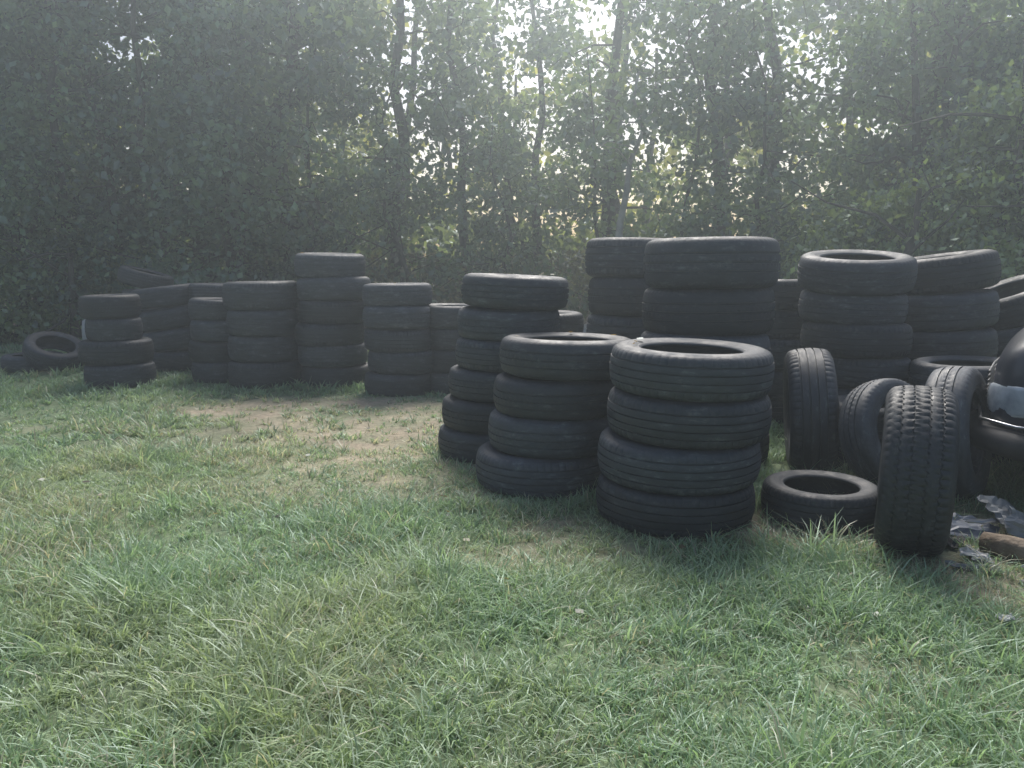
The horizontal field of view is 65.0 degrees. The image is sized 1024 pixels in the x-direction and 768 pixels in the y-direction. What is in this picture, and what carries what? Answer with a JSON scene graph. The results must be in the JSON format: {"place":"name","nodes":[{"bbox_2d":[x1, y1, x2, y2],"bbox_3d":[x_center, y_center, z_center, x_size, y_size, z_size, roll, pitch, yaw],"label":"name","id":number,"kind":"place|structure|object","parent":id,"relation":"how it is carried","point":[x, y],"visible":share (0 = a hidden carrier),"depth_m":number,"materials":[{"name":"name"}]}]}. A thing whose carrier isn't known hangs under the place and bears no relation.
{"place":"outdoors","nodes":[
{"label":"outdoors","id":0,"kind":"place"},
{"bbox_2d":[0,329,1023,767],"bbox_3d":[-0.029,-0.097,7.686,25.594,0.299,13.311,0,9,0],"label":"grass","id":1,"kind":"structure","parent":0,"point":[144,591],"depth_m":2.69,"materials":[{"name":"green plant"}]},
{"bbox_2d":[995,613,1018,621],"bbox_3d":[1.629,0.769,2.649,0.067,0.020,0.033,-2,9,-12],"label":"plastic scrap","id":2,"kind":"object","parent":1,"relation":"on","point":[1000,617],"visible":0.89,"depth_m":2.64,"materials":[{"name":"white plastic"}]},
{"bbox_2d":[0,265,1023,767],"bbox_3d":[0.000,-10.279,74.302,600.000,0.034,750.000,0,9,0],"label":"ground","id":3,"kind":"structure","parent":0,"point":[250,425],"depth_m":2.95,"materials":[{"name":"soil"}]},
{"bbox_2d":[0,351,61,371],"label":"tire","id":4,"kind":"object","parent":3,"relation":"on","point":[18,362],"visible":0.48,"depth_m":8.59,"materials":[{"name":"rubber"}]},
{"bbox_2d":[22,331,82,371],"bbox_3d":[-5.000,-0.360,8.799,0.620,0.200,0.620,22,23,-3],"label":"tire","id":5,"kind":"object","parent":3,"relation":"on","point":[33,352],"visible":0.84,"depth_m":8.66,"materials":[{"name":"rubber"}]},
{"bbox_2d":[2,11,128,308],"bbox_3d":[-10.142,-5.921,16.853,5.543,9.233,5.487,-2,9,-16],"label":"tree","id":6,"kind":"object","parent":3,"relation":"on","point":[97,56],"depth_m":16.62,"materials":[{"name":"green plant"}]},
{"bbox_2d":[0,2,136,244],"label":"tree","id":7,"kind":"object","parent":3,"relation":"on","point":[27,125],"visible":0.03,"depth_m":13.11,"materials":[{"name":"green plant"}]},
{"bbox_2d":[82,319,86,339],"bbox_3d":[-5.450,-0.652,10.423,0.228,0.520,0.229,0,9,0],"label":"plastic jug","id":8,"kind":"object","parent":3,"relation":"on","point":[83,331],"visible":0.09,"depth_m":10.32,"materials":[{"name":"white plastic"}]},
{"bbox_2d":[0,0,185,330],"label":"tree","id":9,"kind":"object","parent":3,"relation":"on","point":[83,194],"visible":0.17,"depth_m":12.15,"materials":[{"name":"green plant"}]},
{"bbox_2d":[0,0,193,344],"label":"vine covered tree","id":10,"kind":"object","parent":3,"relation":"on","point":[18,109],"visible":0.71,"depth_m":11.79,"materials":[{"name":"green plant"}]},
{"bbox_2d":[0,222,199,347],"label":"bush","id":11,"kind":"object","parent":3,"relation":"on","point":[46,318],"visible":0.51,"depth_m":11.71,"materials":[{"name":"green plant"}]},
{"bbox_2d":[78,293,156,388],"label":"tire stack","id":12,"kind":"object","parent":3,"relation":"on","point":[116,346],"visible":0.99,"depth_m":7.59,"materials":[{"name":"rubber"}]},
{"bbox_2d":[117,265,173,336],"bbox_3d":[-4.319,-0.837,9.578,0.655,1.147,0.662,0,9,0],"label":"tire","id":13,"kind":"object","parent":3,"relation":"on","point":[138,277],"visible":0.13,"depth_m":9.27,"materials":[{"name":"black rubber"}]},
{"bbox_2d":[17,0,293,326],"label":"vine covered tree","id":14,"kind":"object","parent":3,"relation":"on","point":[166,81],"visible":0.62,"depth_m":11.93,"materials":[{"name":"green plant"}]},
{"bbox_2d":[131,283,192,371],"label":"tire stack","id":15,"kind":"object","parent":3,"relation":"on","point":[166,329],"visible":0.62,"depth_m":8.71,"materials":[{"name":"rubber"}]},
{"bbox_2d":[99,2,273,241],"bbox_3d":[-7.729,-6.159,18.227,5.515,9.261,4.016,4,10,23],"label":"tree","id":16,"kind":"object","parent":3,"relation":"on","point":[155,54],"visible":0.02,"depth_m":18.20,"materials":[{"name":"green plant"}]},
{"bbox_2d":[37,0,345,278],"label":"tree","id":17,"kind":"object","parent":3,"relation":"on","point":[130,214],"visible":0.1,"depth_m":12.98,"materials":[{"name":"green plant"}]},
{"bbox_2d":[188,283,223,327],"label":"tire stack","id":18,"kind":"object","parent":3,"relation":"on","point":[204,290],"visible":0.06,"depth_m":8.68,"materials":[{"name":"rubber"}]},
{"bbox_2d":[188,297,230,382],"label":"tire stack","id":19,"kind":"object","parent":3,"relation":"on","point":[208,350],"visible":0.67,"depth_m":7.88,"materials":[{"name":"rubber"}]},
{"bbox_2d":[127,0,311,280],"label":"sapling","id":20,"kind":"object","parent":3,"relation":"on","point":[293,209],"visible":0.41,"depth_m":11.74,"materials":[{"name":"green plant"}]},
{"bbox_2d":[118,4,364,270],"bbox_3d":[-6.082,-5.907,17.017,5.578,9.119,4.961,6,11,33],"label":"tree","id":21,"kind":"object","parent":3,"relation":"on","point":[301,50],"visible":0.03,"depth_m":16.97,"materials":[{"name":"green plant"}]},
{"bbox_2d":[222,280,302,388],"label":"tire stack","id":22,"kind":"object","parent":3,"relation":"on","point":[262,320],"visible":0.94,"depth_m":7.54,"materials":[{"name":"rubber"}]},
{"bbox_2d":[96,0,442,277],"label":"tree","id":23,"kind":"object","parent":3,"relation":"on","point":[317,78],"visible":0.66,"depth_m":11.90,"materials":[{"name":"green plant"}]},
{"bbox_2d":[172,138,408,308],"bbox_3d":[-3.553,-2.335,12.957,4.297,3.570,3.727,0,9,0],"label":"bush","id":24,"kind":"object","parent":3,"relation":"on","point":[314,240],"visible":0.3,"depth_m":12.51,"materials":[{"name":"green plant"}]},
{"bbox_2d":[204,0,432,277],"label":"sapling","id":25,"kind":"object","parent":3,"relation":"on","point":[312,189],"visible":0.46,"depth_m":12.41,"materials":[{"name":"green plant"}]},
{"bbox_2d":[249,0,391,258],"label":"sapling","id":26,"kind":"object","parent":3,"relation":"on","point":[318,140],"visible":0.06,"depth_m":14.38,"materials":[{"name":"green plant"}]},
{"bbox_2d":[294,252,370,388],"bbox_3d":[-1.735,-0.630,7.815,0.740,1.286,0.729,0,9,0],"label":"tire stack","id":27,"kind":"object","parent":3,"relation":"on","point":[329,329],"visible":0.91,"depth_m":7.53,"materials":[{"name":"rubber"}]},
{"bbox_2d":[251,0,417,258],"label":"tree","id":28,"kind":"object","parent":3,"relation":"on","point":[384,2],"visible":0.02,"depth_m":18.62,"materials":[{"name":"green plant"}]},
{"bbox_2d":[278,0,505,282],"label":"tree","id":29,"kind":"object","parent":3,"relation":"on","point":[434,116],"visible":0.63,"depth_m":13.60,"materials":[{"name":"green plant"}]},
{"bbox_2d":[362,283,432,396],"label":"tire stack","id":30,"kind":"object","parent":3,"relation":"on","point":[396,318],"visible":0.95,"depth_m":7.11,"materials":[{"name":"rubber"}]},
{"bbox_2d":[285,0,510,252],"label":"tree","id":31,"kind":"object","parent":3,"relation":"on","point":[413,64],"visible":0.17,"depth_m":17.29,"materials":[{"name":"green plant"}]},
{"bbox_2d":[301,52,508,295],"bbox_3d":[-1.715,-3.128,13.431,3.355,4.740,2.795,0,9,0],"label":"sapling","id":32,"kind":"object","parent":3,"relation":"on","point":[362,107],"visible":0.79,"depth_m":13.09,"materials":[{"name":"green plant"}]},
{"bbox_2d":[4,206,885,327],"bbox_3d":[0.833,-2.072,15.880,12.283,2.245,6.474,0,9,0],"label":"undergrowth","id":33,"kind":"object","parent":3,"relation":"on","point":[579,281],"visible":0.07,"depth_m":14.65,"materials":[{"name":"green plant"}]},
{"bbox_2d":[426,303,469,393],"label":"tire stack","id":34,"kind":"object","parent":3,"relation":"on","point":[443,327],"visible":0.37,"depth_m":7.25,"materials":[{"name":"rubber"}]},
{"bbox_2d":[361,0,561,274],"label":"tree","id":35,"kind":"object","parent":3,"relation":"on","point":[464,85],"visible":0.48,"depth_m":14.91,"materials":[{"name":"green plant"}]},
{"bbox_2d":[410,81,584,302],"bbox_3d":[-0.281,-2.911,13.490,3.121,4.304,3.123,0,9,0],"label":"sapling","id":36,"kind":"object","parent":3,"relation":"on","point":[481,225],"visible":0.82,"depth_m":13.37,"materials":[{"name":"green plant"}]},
{"bbox_2d":[438,273,568,463],"bbox_3d":[-0.058,-0.120,4.992,0.813,1.128,0.683,0,9,0],"label":"tire stack","id":37,"kind":"object","parent":3,"relation":"on","point":[495,312],"visible":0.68,"depth_m":4.72,"materials":[{"name":"rubber"}]},
{"bbox_2d":[0,0,1007,293],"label":"distant trees","id":38,"kind":"object","parent":3,"relation":"on","point":[642,146],"visible":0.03,"depth_m":28.15,"materials":[{"name":"green plant"}]},
{"bbox_2d":[15,252,1000,635],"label":"fallen leaves","id":39,"kind":"object","parent":3,"relation":"on","point":[681,546],"visible":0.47,"depth_m":3.75,"materials":[{"name":"brown plant"}]},
{"bbox_2d":[437,0,583,274],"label":"tree","id":40,"kind":"object","parent":3,"relation":"on","point":[500,97],"visible":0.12,"depth_m":18.87,"materials":[{"name":"green plant"}]},
{"bbox_2d":[435,98,587,318],"bbox_3d":[0.177,-3.016,14.460,3.071,4.203,2.827,0,9,0],"label":"sapling","id":41,"kind":"object","parent":3,"relation":"on","point":[542,256],"visible":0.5,"depth_m":14.28,"materials":[{"name":"green plant"}]},
{"bbox_2d":[462,0,619,271],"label":"tree","id":42,"kind":"object","parent":3,"relation":"on","point":[536,32],"visible":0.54,"depth_m":16.60,"materials":[{"name":"green plant"}]},
{"bbox_2d":[476,332,630,498],"bbox_3d":[0.234,0.139,4.369,0.865,0.810,0.756,0,9,0],"label":"tire stack","id":43,"kind":"object","parent":3,"relation":"on","point":[548,424],"visible":0.88,"depth_m":4.06,"materials":[{"name":"rubber"}]},
{"bbox_2d":[558,310,583,332],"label":"tire stack","id":44,"kind":"object","parent":3,"relation":"on","point":[573,321],"visible":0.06,"depth_m":6.19,"materials":[{"name":"rubber"}]},
{"bbox_2d":[507,35,681,321],"bbox_3d":[1.487,-3.210,13.559,3.331,4.864,2.568,-6,10,-32],"label":"sapling","id":45,"kind":"object","parent":3,"relation":"on","point":[581,209],"visible":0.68,"depth_m":13.38,"materials":[{"name":"green plant"}]},
{"bbox_2d":[486,0,727,237],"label":"tree","id":46,"kind":"object","parent":3,"relation":"on","point":[556,50],"visible":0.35,"depth_m":14.99,"materials":[{"name":"green plant"}]},
{"bbox_2d":[585,237,661,338],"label":"tire stack","id":47,"kind":"object","parent":3,"relation":"on","point":[618,286],"visible":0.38,"depth_m":5.67,"materials":[{"name":"rubber"}]},
{"bbox_2d":[548,25,719,332],"bbox_3d":[1.771,-3.082,12.517,2.518,5.065,2.979,4,10,23],"label":"pale trunk tree","id":48,"kind":"object","parent":3,"relation":"on","point":[595,152],"visible":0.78,"depth_m":12.23,"materials":[{"name":"green plant"}]},
{"bbox_2d":[524,0,757,276],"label":"tree","id":49,"kind":"object","parent":3,"relation":"on","point":[629,37],"visible":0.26,"depth_m":18.43,"materials":[{"name":"green plant"}]},
{"bbox_2d":[596,338,774,538],"bbox_3d":[0.801,0.222,3.780,0.799,0.828,0.755,0,9,0],"label":"tire stack","id":50,"kind":"object","parent":3,"relation":"on","point":[684,433],"visible":1,"depth_m":3.47,"materials":[{"name":"black rubber"}]},
{"bbox_2d":[605,0,789,251],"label":"sapling","id":51,"kind":"object","parent":3,"relation":"on","point":[691,183],"visible":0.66,"depth_m":11.88,"materials":[{"name":"green plant"}]},
{"bbox_2d":[589,0,820,237],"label":"tree","id":52,"kind":"object","parent":3,"relation":"on","point":[718,17],"visible":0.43,"depth_m":12.71,"materials":[{"name":"green plant"}]},
{"bbox_2d":[641,236,780,464],"bbox_3d":[1.158,-0.191,4.803,0.794,1.342,0.800,0,9,0],"label":"tire stack","id":53,"kind":"object","parent":3,"relation":"on","point":[715,288],"visible":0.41,"depth_m":4.43,"materials":[{"name":"rubber"}]},
{"bbox_2d":[632,193,823,278],"bbox_3d":[3.487,-1.458,11.613,3.840,2.601,4.196,-7,11,-38],"label":"bush","id":54,"kind":"object","parent":3,"relation":"on","point":[693,225],"visible":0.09,"depth_m":11.73,"materials":[{"name":"green plant"}]},
{"bbox_2d":[688,0,824,235],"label":"tree","id":55,"kind":"object","parent":3,"relation":"on","point":[740,157],"visible":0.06,"depth_m":18.05,"materials":[{"name":"green plant"}]},
{"bbox_2d":[643,0,904,236],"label":"tree","id":56,"kind":"object","parent":3,"relation":"on","point":[851,129],"visible":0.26,"depth_m":13.71,"materials":[{"name":"green plant"}]},
{"bbox_2d":[678,0,882,262],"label":"sapling","id":57,"kind":"object","parent":3,"relation":"on","point":[752,45],"visible":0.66,"depth_m":12.00,"materials":[{"name":"green plant"}]},
{"bbox_2d":[765,279,806,427],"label":"tire stack","id":58,"kind":"object","parent":3,"relation":"on","point":[783,333],"visible":0.16,"depth_m":5.70,"materials":[{"name":"rubber"}]},
{"bbox_2d":[783,348,838,470],"bbox_3d":[1.700,0.153,4.598,0.250,0.720,0.720,-2,8,15],"label":"tire","id":59,"kind":"object","parent":3,"relation":"on","point":[810,407],"visible":0.94,"depth_m":4.31,"materials":[{"name":"rubber"}]},
{"bbox_2d":[761,470,876,534],"bbox_3d":[1.450,0.548,3.778,0.536,0.180,0.536,-4,10,-23],"label":"tire","id":60,"kind":"object","parent":3,"relation":"on","point":[782,496],"visible":0.87,"depth_m":3.61,"materials":[{"name":"rubber"}]},
{"bbox_2d":[734,0,973,239],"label":"tree","id":61,"kind":"object","parent":3,"relation":"on","point":[832,7],"visible":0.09,"depth_m":16.72,"materials":[{"name":"green plant"}]},
{"bbox_2d":[797,249,917,394],"bbox_3d":[2.223,-0.236,5.265,0.729,1.280,0.739,0,9,0],"label":"tire stack","id":62,"kind":"object","parent":3,"relation":"on","point":[853,305],"visible":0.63,"depth_m":4.96,"materials":[{"name":"rubber"}]},
{"bbox_2d":[834,394,884,473],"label":"tire stack","id":63,"kind":"object","parent":3,"relation":"on","point":[880,419],"visible":0.06,"depth_m":4.57,"materials":[{"name":"rubber"}]},
{"bbox_2d":[838,378,909,484],"bbox_3d":[1.980,0.269,4.211,0.600,0.600,0.190,-5,-10,-28],"label":"tire","id":64,"kind":"object","parent":3,"relation":"on","point":[862,405],"visible":0.51,"depth_m":4.08,"materials":[{"name":"rubber"}]},
{"bbox_2d":[760,0,1023,221],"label":"tree","id":65,"kind":"object","parent":3,"relation":"on","point":[887,148],"visible":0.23,"depth_m":12.46,"materials":[{"name":"green plant"}]},
{"bbox_2d":[771,96,1023,279],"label":"bush","id":66,"kind":"object","parent":3,"relation":"on","point":[928,215],"visible":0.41,"depth_m":9.97,"materials":[{"name":"green plant"}]},
{"bbox_2d":[774,0,1023,241],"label":"tree","id":67,"kind":"object","parent":3,"relation":"on","point":[951,20],"visible":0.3,"depth_m":11.91,"materials":[{"name":"green plant"}]},
{"bbox_2d":[780,43,1022,206],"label":"tree","id":68,"kind":"object","parent":3,"relation":"on","point":[941,73],"visible":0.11,"depth_m":11.67,"materials":[{"name":"green plant"}]},
{"bbox_2d":[874,385,959,556],"bbox_3d":[1.675,0.358,3.344,0.265,0.704,0.704,5,10,25],"label":"tire","id":69,"kind":"object","parent":3,"relation":"on","point":[918,473],"visible":0.99,"depth_m":3.08,"materials":[{"name":"rubber"}]},
{"bbox_2d":[874,48,1023,280],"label":"bush","id":70,"kind":"object","parent":3,"relation":"on","point":[1006,105],"visible":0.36,"depth_m":9.58,"materials":[{"name":"green plant"}]},
{"bbox_2d":[904,249,1001,360],"bbox_3d":[3.003,-0.298,5.664,0.718,1.286,0.757,0,9,0],"label":"tire stack","id":71,"kind":"object","parent":3,"relation":"on","point":[954,307],"visible":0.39,"depth_m":5.32,"materials":[{"name":"rubber"}]},
{"bbox_2d":[884,1,1021,175],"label":"tree","id":72,"kind":"object","parent":3,"relation":"on","point":[953,35],"visible":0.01,"depth_m":16.60,"materials":[{"name":"green plant"}]},
{"bbox_2d":[925,366,991,499],"bbox_3d":[2.280,0.248,4.116,0.215,0.680,0.680,-2,6,40],"label":"tire","id":73,"kind":"object","parent":3,"relation":"on","point":[966,386],"visible":0.5,"depth_m":3.96,"materials":[{"name":"rubber"}]},
{"bbox_2d":[908,355,1010,465],"bbox_3d":[2.801,0.151,4.979,0.649,0.613,0.651,0,9,0],"label":"tire stack","id":74,"kind":"object","parent":3,"relation":"on","point":[921,369],"visible":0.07,"depth_m":5.00,"materials":[{"name":"rubber"}]},
{"bbox_2d":[950,513,999,539],"bbox_3d":[1.961,0.620,3.537,0.332,0.074,0.185,3,9,21],"label":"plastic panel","id":75,"kind":"object","parent":3,"relation":"on","point":[959,523],"visible":0.39,"depth_m":3.49,"materials":[{"name":"grey plastic"}]},
{"bbox_2d":[945,560,1004,572],"bbox_3d":[1.800,0.715,3.126,0.200,0.031,0.068,2,9,12],"label":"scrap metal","id":76,"kind":"object","parent":3,"relation":"on","point":[963,566],"visible":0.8,"depth_m":3.12,"materials":[{"name":"metal"}]},
{"bbox_2d":[963,544,994,563],"bbox_3d":[1.879,0.685,3.245,0.090,0.037,0.206,3,9,18],"label":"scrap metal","id":77,"kind":"object","parent":3,"relation":"on","point":[981,552],"visible":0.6,"depth_m":3.23,"materials":[{"name":"metal"}]},
{"bbox_2d":[959,547,988,560],"bbox_3d":[1.839,0.677,3.200,0.109,0.038,0.057,5,10,31],"label":"plastic scrap","id":78,"kind":"object","parent":77,"relation":"on","point":[965,551],"visible":0.98,"depth_m":3.20,"materials":[{"name":"grey plastic"}]},
{"bbox_2d":[963,518,998,523],"bbox_3d":[2.100,0.593,3.492,0.331,0.036,0.032,-2,9,-14],"label":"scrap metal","id":79,"kind":"object","parent":3,"relation":"on","point":[982,521],"visible":0.62,"depth_m":3.47,"materials":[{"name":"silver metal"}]},
{"bbox_2d":[953,523,1023,586],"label":"gravel pieces","id":80,"kind":"object","parent":3,"relation":"on","point":[1022,580],"visible":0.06,"depth_m":3.18,"materials":[{"name":"stone"}]},
{"bbox_2d":[977,495,1014,524],"bbox_3d":[2.199,0.572,3.581,0.283,0.154,0.150,-5,10,-29],"label":"scrap metal","id":81,"kind":"object","parent":3,"relation":"on","point":[999,508],"visible":0.71,"depth_m":3.57,"materials":[{"name":"metal"}]},
{"bbox_2d":[970,328,1023,461],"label":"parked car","id":82,"kind":"object","parent":3,"relation":"on","point":[998,430],"visible":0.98,"depth_m":3.77,"materials":[{"name":"black metal"}]},
{"bbox_2d":[979,532,1023,563],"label":"wood log","id":83,"kind":"object","parent":3,"relation":"on","point":[1008,544],"visible":0.94,"depth_m":3.24,"materials":[{"name":"brown wood"}]},
{"bbox_2d":[984,274,1023,357],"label":"tire stack","id":84,"kind":"object","parent":3,"relation":"on","point":[1008,326],"visible":0.16,"depth_m":5.69,"materials":[{"name":"rubber"}]},
{"bbox_2d":[1004,505,1023,538],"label":"scrap metal","id":85,"kind":"object","parent":3,"relation":"on","point":[1014,523],"visible":0.99,"depth_m":3.42,"materials":[{"name":"metal"}]},
{"bbox_2d":[92,0,1010,259],"label":"sky","id":86,"kind":"structure","parent":0,"point":[610,23],"materials":[{"name":"white"}]},
{"bbox_2d":[947,535,965,548],"bbox_3d":[1.861,0.654,3.419,0.114,0.065,0.179,8,12,41],"label":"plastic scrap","id":87,"kind":"object","parent":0,"point":[951,543],"visible":0.48,"depth_m":3.37,"materials":[{"name":"black plastic"}]}
]}

